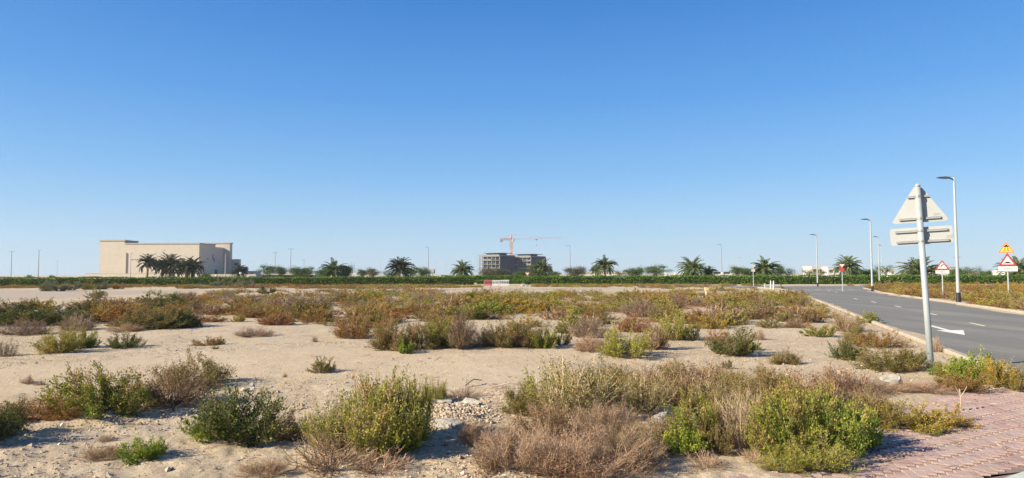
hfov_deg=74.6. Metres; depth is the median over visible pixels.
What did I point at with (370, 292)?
desert shrub
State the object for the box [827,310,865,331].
desert shrub
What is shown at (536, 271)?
tree
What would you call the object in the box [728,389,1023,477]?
brick paving
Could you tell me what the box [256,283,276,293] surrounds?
desert shrub
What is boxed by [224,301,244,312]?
desert shrub
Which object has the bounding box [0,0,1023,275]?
sky
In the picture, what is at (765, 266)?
date palm
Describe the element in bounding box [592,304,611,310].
desert shrub
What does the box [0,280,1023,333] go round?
scrub
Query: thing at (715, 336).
desert shrub
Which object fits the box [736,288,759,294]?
desert shrub
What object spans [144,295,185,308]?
desert shrub
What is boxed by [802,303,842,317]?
desert shrub
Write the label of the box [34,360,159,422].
desert shrub
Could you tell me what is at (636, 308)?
desert shrub
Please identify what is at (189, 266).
date palm
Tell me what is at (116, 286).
desert shrub
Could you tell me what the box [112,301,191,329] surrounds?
desert shrub
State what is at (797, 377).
desert shrub
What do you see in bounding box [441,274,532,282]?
clipped hedge
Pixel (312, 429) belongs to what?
desert shrub
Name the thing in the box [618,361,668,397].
desert shrub
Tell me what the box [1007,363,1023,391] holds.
desert shrub
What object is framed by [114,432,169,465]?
desert shrub
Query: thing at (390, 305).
desert shrub
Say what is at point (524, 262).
concrete building
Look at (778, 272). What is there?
tree
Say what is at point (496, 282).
road barrier
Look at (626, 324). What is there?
desert shrub
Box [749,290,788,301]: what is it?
desert shrub
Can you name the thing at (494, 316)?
desert shrub
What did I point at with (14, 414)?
desert shrub
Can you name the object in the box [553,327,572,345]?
desert shrub
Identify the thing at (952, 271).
tree
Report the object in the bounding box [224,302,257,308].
desert shrub
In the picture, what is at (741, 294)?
desert shrub
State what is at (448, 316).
desert shrub
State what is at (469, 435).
desert shrub
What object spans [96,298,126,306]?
desert shrub
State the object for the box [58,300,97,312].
desert shrub
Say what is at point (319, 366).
desert shrub
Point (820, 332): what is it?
desert shrub
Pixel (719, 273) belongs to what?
pillared fence
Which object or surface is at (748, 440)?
desert shrub
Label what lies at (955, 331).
road marking
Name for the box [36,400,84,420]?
desert shrub
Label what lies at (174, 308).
desert shrub
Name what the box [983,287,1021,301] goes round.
desert shrub
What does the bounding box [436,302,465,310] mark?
desert shrub
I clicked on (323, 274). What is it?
tree
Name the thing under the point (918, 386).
desert shrub
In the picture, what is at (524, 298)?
desert shrub
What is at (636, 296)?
desert shrub
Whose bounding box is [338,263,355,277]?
tree
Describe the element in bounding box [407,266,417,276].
tree
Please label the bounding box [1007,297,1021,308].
desert shrub
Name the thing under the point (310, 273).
tree
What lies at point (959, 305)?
sand drift
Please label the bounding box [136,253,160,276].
date palm
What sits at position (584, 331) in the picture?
desert shrub
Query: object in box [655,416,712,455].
desert shrub
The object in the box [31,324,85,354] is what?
desert shrub
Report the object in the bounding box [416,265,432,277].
tree
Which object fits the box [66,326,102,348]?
desert shrub
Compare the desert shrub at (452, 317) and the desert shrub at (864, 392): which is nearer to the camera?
the desert shrub at (864, 392)
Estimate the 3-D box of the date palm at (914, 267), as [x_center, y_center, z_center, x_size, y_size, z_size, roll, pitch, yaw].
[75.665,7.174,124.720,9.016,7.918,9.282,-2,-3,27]
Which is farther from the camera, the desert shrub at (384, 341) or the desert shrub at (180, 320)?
the desert shrub at (180, 320)
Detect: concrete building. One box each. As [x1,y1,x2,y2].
[478,253,515,275]
[515,254,545,274]
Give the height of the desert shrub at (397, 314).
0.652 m
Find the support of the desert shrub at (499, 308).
on the sand ground
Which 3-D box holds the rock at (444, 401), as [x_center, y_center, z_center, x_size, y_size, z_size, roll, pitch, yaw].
[-0.961,2.187,9.045,0.252,0.091,0.359,2,-3,-29]
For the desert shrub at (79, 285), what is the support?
on the sand ground
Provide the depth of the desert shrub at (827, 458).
5.98 m
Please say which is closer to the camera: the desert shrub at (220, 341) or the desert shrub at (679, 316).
the desert shrub at (220, 341)
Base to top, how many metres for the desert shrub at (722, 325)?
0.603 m
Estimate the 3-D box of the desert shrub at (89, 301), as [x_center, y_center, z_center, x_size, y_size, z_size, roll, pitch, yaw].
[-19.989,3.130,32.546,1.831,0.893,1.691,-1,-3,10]
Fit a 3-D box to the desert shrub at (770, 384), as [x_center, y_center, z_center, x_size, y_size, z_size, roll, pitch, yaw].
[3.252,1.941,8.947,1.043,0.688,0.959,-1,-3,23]
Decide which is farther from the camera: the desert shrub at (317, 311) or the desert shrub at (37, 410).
the desert shrub at (317, 311)
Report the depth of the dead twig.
8.64 m
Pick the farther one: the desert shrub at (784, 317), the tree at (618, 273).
the tree at (618, 273)
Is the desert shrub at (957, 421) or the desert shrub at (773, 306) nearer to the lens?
the desert shrub at (957, 421)
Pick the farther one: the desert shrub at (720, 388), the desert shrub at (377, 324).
the desert shrub at (377, 324)
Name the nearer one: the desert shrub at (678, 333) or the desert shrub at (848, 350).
the desert shrub at (848, 350)
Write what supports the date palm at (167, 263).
on the sand ground
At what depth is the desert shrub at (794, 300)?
35.44 m
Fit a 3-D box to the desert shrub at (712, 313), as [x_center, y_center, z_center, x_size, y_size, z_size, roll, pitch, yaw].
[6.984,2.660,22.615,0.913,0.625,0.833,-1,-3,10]
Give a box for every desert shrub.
[0,298,64,325]
[0,317,61,335]
[0,337,20,355]
[0,386,73,420]
[0,397,30,435]
[0,400,27,440]
[14,297,50,308]
[15,305,92,325]
[18,297,59,308]
[18,373,34,383]
[28,311,58,324]
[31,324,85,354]
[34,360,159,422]
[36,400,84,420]
[37,279,58,290]
[46,280,69,290]
[48,311,100,330]
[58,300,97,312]
[65,281,83,289]
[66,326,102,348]
[70,305,113,321]
[73,295,113,309]
[75,441,126,461]
[80,279,99,289]
[84,286,107,297]
[90,292,115,303]
[90,300,150,322]
[91,298,130,320]
[93,433,115,442]
[94,281,111,288]
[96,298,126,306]
[103,314,131,326]
[103,331,147,348]
[106,322,147,331]
[110,282,123,288]
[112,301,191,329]
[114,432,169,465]
[121,303,143,313]
[124,300,158,311]
[128,294,161,301]
[135,356,225,411]
[141,304,159,313]
[144,291,182,305]
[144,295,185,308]
[144,345,237,389]
[149,307,205,328]
[156,304,194,313]
[176,407,250,444]
[178,291,197,300]
[179,292,198,303]
[182,297,208,312]
[183,310,204,327]
[184,379,305,447]
[189,302,230,314]
[190,336,221,345]
[194,313,228,321]
[205,279,235,287]
[217,336,226,344]
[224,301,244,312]
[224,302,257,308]
[225,301,256,314]
[226,295,252,304]
[228,457,289,477]
[230,312,245,321]
[232,324,277,336]
[233,306,266,316]
[235,278,259,286]
[236,303,278,317]
[255,311,294,325]
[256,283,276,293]
[258,294,309,307]
[263,301,287,316]
[264,310,275,324]
[265,407,309,440]
[266,290,317,309]
[273,295,330,318]
[279,412,403,477]
[280,298,330,309]
[283,291,331,309]
[285,303,332,321]
[295,391,362,454]
[305,356,336,372]
[310,296,333,304]
[313,311,343,321]
[322,370,437,462]
[324,289,348,301]
[328,311,374,338]
[334,288,368,300]
[340,289,367,303]
[343,307,384,325]
[343,444,425,476]
[345,308,371,317]
[349,363,415,427]
[354,300,411,314]
[354,309,404,323]
[355,305,390,315]
[356,291,392,298]
[360,320,394,327]
[364,311,421,350]
[364,402,429,454]
[365,289,387,296]
[366,298,399,309]
[376,308,408,321]
[382,294,413,304]
[395,318,445,349]
[398,338,414,353]
[403,298,445,306]
[403,302,442,312]
[404,370,435,425]
[405,308,441,318]
[409,312,455,331]
[410,288,438,301]
[420,376,451,402]
[421,315,461,347]
[425,302,474,317]
[432,295,474,310]
[435,312,462,320]
[435,315,457,321]
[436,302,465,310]
[439,294,471,305]
[442,299,490,319]
[446,305,477,348]
[448,380,484,399]
[456,410,500,445]
[459,291,485,298]
[462,299,480,304]
[465,415,559,477]
[468,325,498,347]
[470,294,516,314]
[472,309,506,319]
[474,295,497,300]
[477,307,531,347]
[483,294,505,303]
[490,299,506,312]
[496,382,555,417]
[496,392,578,440]
[500,294,541,309]
[506,318,541,327]
[507,303,529,313]
[509,297,537,308]
[510,318,551,348]
[511,295,532,302]
[514,357,579,405]
[514,406,663,477]
[521,326,557,348]
[524,301,556,312]
[530,350,642,422]
[533,303,579,319]
[534,294,574,309]
[550,301,570,311]
[552,318,587,333]
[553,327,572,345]
[556,301,579,329]
[556,302,601,314]
[560,394,655,445]
[562,295,594,306]
[566,315,610,337]
[568,413,671,475]
[573,301,596,310]
[573,331,609,351]
[577,313,603,326]
[580,352,639,408]
[581,304,608,318]
[589,362,633,385]
[590,310,620,324]
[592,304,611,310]
[596,319,658,359]
[606,417,673,456]
[608,290,651,305]
[610,299,640,310]
[612,295,639,306]
[616,294,661,316]
[616,313,652,332]
[616,363,682,415]
[617,287,647,294]
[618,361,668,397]
[628,408,683,446]
[631,289,652,297]
[634,293,662,302]
[638,316,671,349]
[639,352,731,407]
[641,293,670,307]
[642,304,684,321]
[643,297,676,308]
[652,308,692,340]
[652,310,691,322]
[653,300,687,313]
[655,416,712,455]
[656,355,705,389]
[662,383,725,452]
[666,448,731,471]
[667,296,693,308]
[668,289,703,304]
[669,286,700,296]
[678,303,730,324]
[684,321,700,340]
[686,297,751,322]
[686,371,734,411]
[687,311,734,329]
[689,408,736,456]
[693,373,771,426]
[694,315,728,325]
[696,361,732,381]
[700,324,761,356]
[704,292,738,305]
[704,327,733,343]
[706,291,749,302]
[708,310,733,324]
[710,365,754,397]
[711,297,742,307]
[711,384,772,451]
[718,290,744,299]
[719,309,750,325]
[719,359,734,368]
[723,362,790,404]
[726,301,750,312]
[731,304,758,318]
[734,301,777,319]
[735,411,788,455]
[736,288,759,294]
[737,442,769,464]
[741,296,769,306]
[742,291,767,301]
[747,337,761,349]
[747,366,796,388]
[747,377,829,458]
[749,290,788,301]
[751,297,777,305]
[751,328,765,339]
[752,299,783,311]
[753,440,814,477]
[755,315,786,327]
[766,344,802,364]
[768,375,856,421]
[771,305,824,322]
[772,284,807,300]
[774,301,801,313]
[775,308,798,321]
[779,294,814,305]
[781,365,847,409]
[782,425,870,477]
[783,318,816,328]
[798,381,880,463]
[799,322,836,337]
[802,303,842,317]
[803,358,873,400]
[819,369,897,391]
[824,337,868,360]
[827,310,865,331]
[831,411,889,450]
[837,338,933,373]
[838,384,893,408]
[839,320,874,343]
[847,326,912,347]
[849,382,920,430]
[856,310,883,322]
[864,381,920,395]
[875,395,961,433]
[892,377,962,395]
[893,348,926,363]
[894,284,921,295]
[914,419,943,436]
[926,360,964,378]
[926,363,995,393]
[927,401,981,428]
[932,334,942,351]
[942,345,1009,383]
[945,287,979,298]
[966,353,1023,387]
[971,293,1002,301]
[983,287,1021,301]
[988,288,1023,297]
[1005,294,1023,307]
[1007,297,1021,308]
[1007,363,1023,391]
[1015,299,1023,309]
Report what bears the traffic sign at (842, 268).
on the road
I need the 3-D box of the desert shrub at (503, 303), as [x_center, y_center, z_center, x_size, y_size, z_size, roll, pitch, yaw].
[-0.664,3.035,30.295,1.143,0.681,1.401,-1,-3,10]
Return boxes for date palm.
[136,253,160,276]
[151,258,168,276]
[152,252,184,276]
[169,256,201,276]
[181,257,206,276]
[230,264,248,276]
[318,257,348,276]
[384,256,416,277]
[449,259,475,275]
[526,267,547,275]
[527,258,553,275]
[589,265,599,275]
[592,255,617,275]
[674,255,708,276]
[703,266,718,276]
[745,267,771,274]
[749,255,782,276]
[830,254,864,276]
[893,256,947,276]
[993,256,1023,274]
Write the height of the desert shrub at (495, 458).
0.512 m
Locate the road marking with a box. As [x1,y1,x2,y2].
[931,325,964,334]
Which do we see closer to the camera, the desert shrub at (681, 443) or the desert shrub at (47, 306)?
the desert shrub at (681, 443)
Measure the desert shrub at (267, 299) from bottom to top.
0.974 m
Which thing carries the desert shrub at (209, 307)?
on the sand ground
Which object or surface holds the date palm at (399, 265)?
on the sand ground
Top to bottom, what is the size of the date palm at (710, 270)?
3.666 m
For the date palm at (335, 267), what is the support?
on the sand ground
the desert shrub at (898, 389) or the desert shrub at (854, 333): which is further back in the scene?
the desert shrub at (854, 333)
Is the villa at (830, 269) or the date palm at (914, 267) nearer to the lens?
the date palm at (914, 267)
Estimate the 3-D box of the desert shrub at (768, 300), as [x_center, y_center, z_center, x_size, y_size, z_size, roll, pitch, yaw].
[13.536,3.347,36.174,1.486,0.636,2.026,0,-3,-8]
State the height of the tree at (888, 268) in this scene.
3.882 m
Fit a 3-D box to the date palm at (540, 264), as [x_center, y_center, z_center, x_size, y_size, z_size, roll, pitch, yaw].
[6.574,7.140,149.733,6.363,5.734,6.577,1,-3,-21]
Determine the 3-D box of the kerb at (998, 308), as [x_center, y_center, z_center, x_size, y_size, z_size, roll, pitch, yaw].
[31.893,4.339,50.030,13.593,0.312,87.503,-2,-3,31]
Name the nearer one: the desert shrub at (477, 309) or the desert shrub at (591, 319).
the desert shrub at (591, 319)
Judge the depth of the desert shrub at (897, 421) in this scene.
7.71 m
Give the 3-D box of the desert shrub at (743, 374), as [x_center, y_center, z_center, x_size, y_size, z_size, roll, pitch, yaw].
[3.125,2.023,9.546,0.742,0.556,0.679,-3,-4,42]
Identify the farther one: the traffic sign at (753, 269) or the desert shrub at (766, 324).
the traffic sign at (753, 269)
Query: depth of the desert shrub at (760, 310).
25.63 m
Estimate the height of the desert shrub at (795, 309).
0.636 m
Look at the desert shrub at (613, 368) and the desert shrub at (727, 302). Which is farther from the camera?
the desert shrub at (727, 302)
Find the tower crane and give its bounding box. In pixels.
[499,234,561,254]
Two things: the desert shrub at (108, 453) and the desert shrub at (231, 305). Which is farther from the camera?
the desert shrub at (231, 305)
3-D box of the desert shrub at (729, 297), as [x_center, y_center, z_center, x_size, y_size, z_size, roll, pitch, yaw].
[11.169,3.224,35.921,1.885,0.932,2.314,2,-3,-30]
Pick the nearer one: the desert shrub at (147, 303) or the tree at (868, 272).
the desert shrub at (147, 303)
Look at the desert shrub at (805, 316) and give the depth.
23.67 m
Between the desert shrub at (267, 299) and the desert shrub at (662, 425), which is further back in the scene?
the desert shrub at (267, 299)
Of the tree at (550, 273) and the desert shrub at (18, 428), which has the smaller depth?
the desert shrub at (18, 428)
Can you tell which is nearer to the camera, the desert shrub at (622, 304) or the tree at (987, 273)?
the desert shrub at (622, 304)
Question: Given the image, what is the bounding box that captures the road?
[717,285,1023,373]
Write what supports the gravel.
on the sand ground
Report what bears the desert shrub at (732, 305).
on the sand ground
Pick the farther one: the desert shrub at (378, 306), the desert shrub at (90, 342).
the desert shrub at (378, 306)
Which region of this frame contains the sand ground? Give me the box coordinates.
[0,273,1023,477]
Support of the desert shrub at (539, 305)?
on the sand ground
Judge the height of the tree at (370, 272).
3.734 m
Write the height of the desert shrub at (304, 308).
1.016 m
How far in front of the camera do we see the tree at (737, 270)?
139.60 m
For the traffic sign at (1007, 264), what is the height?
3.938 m
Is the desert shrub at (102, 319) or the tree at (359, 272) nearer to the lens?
the desert shrub at (102, 319)
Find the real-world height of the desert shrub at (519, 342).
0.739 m
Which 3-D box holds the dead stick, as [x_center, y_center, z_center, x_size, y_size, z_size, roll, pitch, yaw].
[-0.035,2.197,10.098,0.571,0.091,0.047,0,-3,0]
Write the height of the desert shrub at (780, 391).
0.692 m
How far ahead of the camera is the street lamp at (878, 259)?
99.94 m
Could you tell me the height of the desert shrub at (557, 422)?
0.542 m
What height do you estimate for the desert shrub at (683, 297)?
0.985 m
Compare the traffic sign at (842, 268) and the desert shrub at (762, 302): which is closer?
the desert shrub at (762, 302)
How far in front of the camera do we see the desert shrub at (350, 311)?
27.13 m
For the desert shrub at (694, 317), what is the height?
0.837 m
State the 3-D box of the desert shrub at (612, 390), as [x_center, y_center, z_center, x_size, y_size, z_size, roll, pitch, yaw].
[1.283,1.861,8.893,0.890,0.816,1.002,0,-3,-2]
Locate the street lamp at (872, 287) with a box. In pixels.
[861,219,873,290]
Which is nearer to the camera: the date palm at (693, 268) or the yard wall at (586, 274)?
the date palm at (693, 268)
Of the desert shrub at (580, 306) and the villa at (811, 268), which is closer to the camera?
the desert shrub at (580, 306)
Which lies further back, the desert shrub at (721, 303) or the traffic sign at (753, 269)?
the traffic sign at (753, 269)
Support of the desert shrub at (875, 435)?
on the sand ground
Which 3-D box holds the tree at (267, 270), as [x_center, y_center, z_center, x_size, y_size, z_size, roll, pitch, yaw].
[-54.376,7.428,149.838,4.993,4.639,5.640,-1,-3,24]
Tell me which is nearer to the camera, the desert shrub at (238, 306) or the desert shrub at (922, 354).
the desert shrub at (922, 354)
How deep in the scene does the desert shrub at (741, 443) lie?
6.75 m
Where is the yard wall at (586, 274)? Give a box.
[579,272,627,275]
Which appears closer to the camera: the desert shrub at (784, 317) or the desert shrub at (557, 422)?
the desert shrub at (557, 422)
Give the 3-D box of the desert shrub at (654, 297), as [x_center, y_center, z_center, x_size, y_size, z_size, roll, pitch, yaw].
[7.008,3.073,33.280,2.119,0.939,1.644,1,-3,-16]
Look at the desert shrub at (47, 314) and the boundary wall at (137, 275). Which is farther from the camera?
the boundary wall at (137, 275)
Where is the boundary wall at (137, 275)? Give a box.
[85,273,255,278]
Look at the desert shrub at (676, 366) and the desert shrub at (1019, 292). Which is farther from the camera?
the desert shrub at (1019, 292)
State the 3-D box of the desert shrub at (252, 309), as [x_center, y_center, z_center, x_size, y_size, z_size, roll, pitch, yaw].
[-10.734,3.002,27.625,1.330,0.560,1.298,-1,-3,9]
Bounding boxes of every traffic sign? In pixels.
[751,265,754,286]
[839,264,844,290]
[890,184,952,368]
[935,261,948,293]
[998,242,1017,297]
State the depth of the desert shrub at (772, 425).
6.38 m
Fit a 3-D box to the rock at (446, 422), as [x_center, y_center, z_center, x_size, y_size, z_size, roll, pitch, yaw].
[-0.721,2.081,7.564,0.352,0.123,0.215,0,-3,0]
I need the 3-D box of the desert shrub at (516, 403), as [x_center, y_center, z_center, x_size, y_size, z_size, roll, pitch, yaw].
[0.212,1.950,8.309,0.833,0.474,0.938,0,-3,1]
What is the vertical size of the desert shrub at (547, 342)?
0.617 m
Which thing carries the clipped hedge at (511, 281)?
on the sand ground
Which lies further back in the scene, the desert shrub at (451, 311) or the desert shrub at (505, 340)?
the desert shrub at (451, 311)
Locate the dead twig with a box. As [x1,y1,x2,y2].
[955,386,966,409]
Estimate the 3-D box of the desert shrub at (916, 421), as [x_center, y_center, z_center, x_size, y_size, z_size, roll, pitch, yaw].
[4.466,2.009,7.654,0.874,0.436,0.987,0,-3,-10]
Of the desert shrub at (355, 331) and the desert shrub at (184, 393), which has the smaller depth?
the desert shrub at (184, 393)
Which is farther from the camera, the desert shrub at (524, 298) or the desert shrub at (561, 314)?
the desert shrub at (524, 298)
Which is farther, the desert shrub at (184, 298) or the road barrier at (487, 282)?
the road barrier at (487, 282)
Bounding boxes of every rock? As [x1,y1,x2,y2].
[432,397,451,403]
[433,417,463,427]
[462,397,479,405]
[651,411,671,424]
[880,373,902,385]
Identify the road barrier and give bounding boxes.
[484,280,491,285]
[492,280,500,285]
[501,280,508,285]
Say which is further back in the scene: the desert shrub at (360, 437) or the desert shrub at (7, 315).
the desert shrub at (7, 315)
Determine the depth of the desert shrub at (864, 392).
8.83 m
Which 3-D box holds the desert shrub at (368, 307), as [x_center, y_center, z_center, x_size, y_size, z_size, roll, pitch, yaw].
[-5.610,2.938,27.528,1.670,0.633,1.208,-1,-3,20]
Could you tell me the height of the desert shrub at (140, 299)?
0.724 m
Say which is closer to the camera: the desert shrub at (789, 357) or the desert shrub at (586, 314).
the desert shrub at (789, 357)
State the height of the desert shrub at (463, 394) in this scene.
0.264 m
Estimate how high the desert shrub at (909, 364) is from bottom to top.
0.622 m
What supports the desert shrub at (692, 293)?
on the sand ground
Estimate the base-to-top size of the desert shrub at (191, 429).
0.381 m
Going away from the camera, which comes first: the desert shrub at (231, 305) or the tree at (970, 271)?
the desert shrub at (231, 305)
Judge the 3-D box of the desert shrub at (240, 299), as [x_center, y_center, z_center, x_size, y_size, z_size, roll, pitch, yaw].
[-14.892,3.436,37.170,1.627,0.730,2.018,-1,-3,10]
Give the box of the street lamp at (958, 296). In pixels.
[936,176,960,301]
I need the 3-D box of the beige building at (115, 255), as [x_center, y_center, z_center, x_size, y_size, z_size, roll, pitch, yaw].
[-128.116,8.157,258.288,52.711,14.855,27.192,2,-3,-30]
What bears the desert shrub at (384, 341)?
on the sand ground
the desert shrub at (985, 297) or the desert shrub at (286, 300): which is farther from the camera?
the desert shrub at (985, 297)
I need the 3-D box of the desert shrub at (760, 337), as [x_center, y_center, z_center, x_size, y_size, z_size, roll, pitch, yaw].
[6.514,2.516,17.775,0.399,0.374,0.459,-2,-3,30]
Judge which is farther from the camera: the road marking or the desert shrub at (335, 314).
the desert shrub at (335, 314)
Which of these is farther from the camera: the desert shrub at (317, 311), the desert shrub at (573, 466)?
the desert shrub at (317, 311)
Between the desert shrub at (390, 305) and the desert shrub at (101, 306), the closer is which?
the desert shrub at (101, 306)
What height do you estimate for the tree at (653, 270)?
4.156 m
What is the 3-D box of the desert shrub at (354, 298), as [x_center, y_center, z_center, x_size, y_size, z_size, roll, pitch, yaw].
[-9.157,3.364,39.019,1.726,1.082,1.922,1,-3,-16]
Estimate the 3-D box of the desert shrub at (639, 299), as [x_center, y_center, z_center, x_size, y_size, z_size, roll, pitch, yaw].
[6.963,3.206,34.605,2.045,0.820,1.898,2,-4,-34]
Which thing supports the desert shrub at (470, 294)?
on the sand ground
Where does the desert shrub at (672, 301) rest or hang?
on the sand ground
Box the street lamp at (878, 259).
[873,236,879,282]
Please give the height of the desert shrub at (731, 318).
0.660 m
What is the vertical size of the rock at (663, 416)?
0.183 m
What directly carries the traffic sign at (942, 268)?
on the sand ground
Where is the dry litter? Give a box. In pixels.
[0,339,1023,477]
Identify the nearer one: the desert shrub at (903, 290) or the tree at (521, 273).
the desert shrub at (903, 290)
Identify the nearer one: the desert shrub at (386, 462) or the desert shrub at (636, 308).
the desert shrub at (386, 462)
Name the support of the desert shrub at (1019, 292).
on the sand ground
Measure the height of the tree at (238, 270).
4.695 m
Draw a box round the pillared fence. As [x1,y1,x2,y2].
[665,272,748,276]
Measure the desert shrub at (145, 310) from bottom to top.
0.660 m
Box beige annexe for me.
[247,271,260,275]
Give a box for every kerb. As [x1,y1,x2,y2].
[758,287,1023,382]
[863,287,1023,313]
[1005,471,1023,477]
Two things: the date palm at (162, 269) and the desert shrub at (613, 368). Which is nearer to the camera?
the desert shrub at (613, 368)
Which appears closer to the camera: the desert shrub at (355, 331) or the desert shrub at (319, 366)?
the desert shrub at (319, 366)
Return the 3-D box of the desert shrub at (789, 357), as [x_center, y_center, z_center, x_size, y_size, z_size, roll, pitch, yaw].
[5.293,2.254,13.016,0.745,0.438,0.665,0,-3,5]
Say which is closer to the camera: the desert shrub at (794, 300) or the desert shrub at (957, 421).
the desert shrub at (957, 421)
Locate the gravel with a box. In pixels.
[0,322,1008,477]
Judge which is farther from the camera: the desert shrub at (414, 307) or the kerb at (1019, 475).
the desert shrub at (414, 307)
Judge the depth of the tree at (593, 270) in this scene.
141.57 m
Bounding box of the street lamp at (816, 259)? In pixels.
[809,234,818,285]
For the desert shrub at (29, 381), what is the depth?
10.88 m
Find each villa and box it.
[802,266,824,276]
[821,267,839,276]
[881,269,894,276]
[992,271,1013,274]
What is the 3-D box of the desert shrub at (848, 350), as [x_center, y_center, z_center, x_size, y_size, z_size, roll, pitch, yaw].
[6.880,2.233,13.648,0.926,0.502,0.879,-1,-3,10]
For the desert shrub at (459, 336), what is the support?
on the sand ground
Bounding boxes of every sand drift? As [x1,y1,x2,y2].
[797,291,939,344]
[867,291,1023,314]
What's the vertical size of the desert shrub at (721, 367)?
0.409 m
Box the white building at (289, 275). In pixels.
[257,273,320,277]
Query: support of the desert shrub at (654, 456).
on the sand ground
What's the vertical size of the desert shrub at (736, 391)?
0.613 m
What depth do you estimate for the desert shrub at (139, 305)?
26.00 m
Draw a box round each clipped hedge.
[0,275,474,286]
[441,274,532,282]
[476,279,522,283]
[521,274,1023,284]
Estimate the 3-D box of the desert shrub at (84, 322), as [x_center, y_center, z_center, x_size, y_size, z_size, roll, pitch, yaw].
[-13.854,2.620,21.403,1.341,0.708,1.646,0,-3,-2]
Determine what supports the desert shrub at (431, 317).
on the sand ground
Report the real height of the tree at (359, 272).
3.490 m
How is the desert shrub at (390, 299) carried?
on the sand ground
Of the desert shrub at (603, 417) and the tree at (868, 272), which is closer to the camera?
the desert shrub at (603, 417)
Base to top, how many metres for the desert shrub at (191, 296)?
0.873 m
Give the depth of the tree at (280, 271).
151.54 m
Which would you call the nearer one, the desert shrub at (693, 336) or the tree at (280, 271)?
the desert shrub at (693, 336)
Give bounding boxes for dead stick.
[491,382,522,387]
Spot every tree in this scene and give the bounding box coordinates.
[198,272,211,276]
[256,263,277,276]
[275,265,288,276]
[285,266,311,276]
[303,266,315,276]
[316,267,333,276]
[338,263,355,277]
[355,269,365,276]
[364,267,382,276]
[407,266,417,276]
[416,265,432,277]
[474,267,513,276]
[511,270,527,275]
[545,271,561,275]
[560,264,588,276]
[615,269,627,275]
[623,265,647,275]
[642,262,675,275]
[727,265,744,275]
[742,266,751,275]
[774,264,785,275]
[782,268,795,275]
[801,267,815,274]
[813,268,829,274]
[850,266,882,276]
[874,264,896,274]
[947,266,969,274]
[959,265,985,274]
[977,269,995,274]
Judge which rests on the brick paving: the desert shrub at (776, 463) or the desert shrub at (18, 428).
the desert shrub at (776, 463)
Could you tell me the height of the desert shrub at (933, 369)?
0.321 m
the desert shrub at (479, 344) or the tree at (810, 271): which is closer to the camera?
the desert shrub at (479, 344)
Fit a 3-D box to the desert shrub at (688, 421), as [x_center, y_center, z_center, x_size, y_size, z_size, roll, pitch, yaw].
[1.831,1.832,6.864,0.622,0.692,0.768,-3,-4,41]
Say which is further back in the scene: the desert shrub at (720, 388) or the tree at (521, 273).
the tree at (521, 273)
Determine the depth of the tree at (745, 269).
142.04 m
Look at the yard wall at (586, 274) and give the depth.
199.72 m
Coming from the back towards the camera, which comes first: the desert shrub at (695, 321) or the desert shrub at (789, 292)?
the desert shrub at (789, 292)
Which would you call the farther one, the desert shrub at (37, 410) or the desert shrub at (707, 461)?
the desert shrub at (37, 410)
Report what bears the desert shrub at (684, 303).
on the sand ground
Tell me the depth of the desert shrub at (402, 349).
14.59 m
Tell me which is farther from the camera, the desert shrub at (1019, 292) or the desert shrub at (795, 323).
the desert shrub at (1019, 292)
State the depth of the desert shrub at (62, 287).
73.00 m
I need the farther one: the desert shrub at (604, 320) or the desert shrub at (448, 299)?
the desert shrub at (448, 299)
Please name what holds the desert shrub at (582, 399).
on the sand ground
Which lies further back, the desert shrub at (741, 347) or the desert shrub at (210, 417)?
the desert shrub at (741, 347)
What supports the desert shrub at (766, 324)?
on the sand ground
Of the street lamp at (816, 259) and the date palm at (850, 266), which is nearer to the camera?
the street lamp at (816, 259)
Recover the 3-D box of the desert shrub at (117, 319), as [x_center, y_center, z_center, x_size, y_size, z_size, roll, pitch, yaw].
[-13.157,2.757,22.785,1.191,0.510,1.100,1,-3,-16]
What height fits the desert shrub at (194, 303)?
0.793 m
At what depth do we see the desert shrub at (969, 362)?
10.62 m
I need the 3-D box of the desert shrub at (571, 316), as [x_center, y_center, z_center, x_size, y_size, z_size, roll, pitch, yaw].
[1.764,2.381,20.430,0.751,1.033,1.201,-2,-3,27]
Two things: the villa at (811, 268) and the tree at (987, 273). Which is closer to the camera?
the tree at (987, 273)
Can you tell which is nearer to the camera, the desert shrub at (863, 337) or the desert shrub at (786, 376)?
the desert shrub at (786, 376)
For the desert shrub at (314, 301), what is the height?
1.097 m
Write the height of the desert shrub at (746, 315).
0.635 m
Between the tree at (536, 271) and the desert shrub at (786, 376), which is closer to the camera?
the desert shrub at (786, 376)
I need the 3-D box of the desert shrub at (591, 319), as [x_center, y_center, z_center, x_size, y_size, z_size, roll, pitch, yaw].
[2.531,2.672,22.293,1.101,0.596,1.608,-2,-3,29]
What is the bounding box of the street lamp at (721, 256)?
[718,244,721,271]
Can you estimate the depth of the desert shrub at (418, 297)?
42.37 m
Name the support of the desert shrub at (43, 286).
on the sand ground
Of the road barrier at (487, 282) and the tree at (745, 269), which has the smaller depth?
the road barrier at (487, 282)
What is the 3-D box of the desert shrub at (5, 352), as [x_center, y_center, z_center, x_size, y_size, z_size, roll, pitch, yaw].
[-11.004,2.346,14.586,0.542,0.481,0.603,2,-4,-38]
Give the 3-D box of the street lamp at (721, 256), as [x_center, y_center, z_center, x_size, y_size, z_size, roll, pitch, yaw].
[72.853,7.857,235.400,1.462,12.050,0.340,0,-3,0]
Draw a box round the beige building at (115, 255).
[99,240,247,273]
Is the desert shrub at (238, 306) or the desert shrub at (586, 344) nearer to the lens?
the desert shrub at (586, 344)

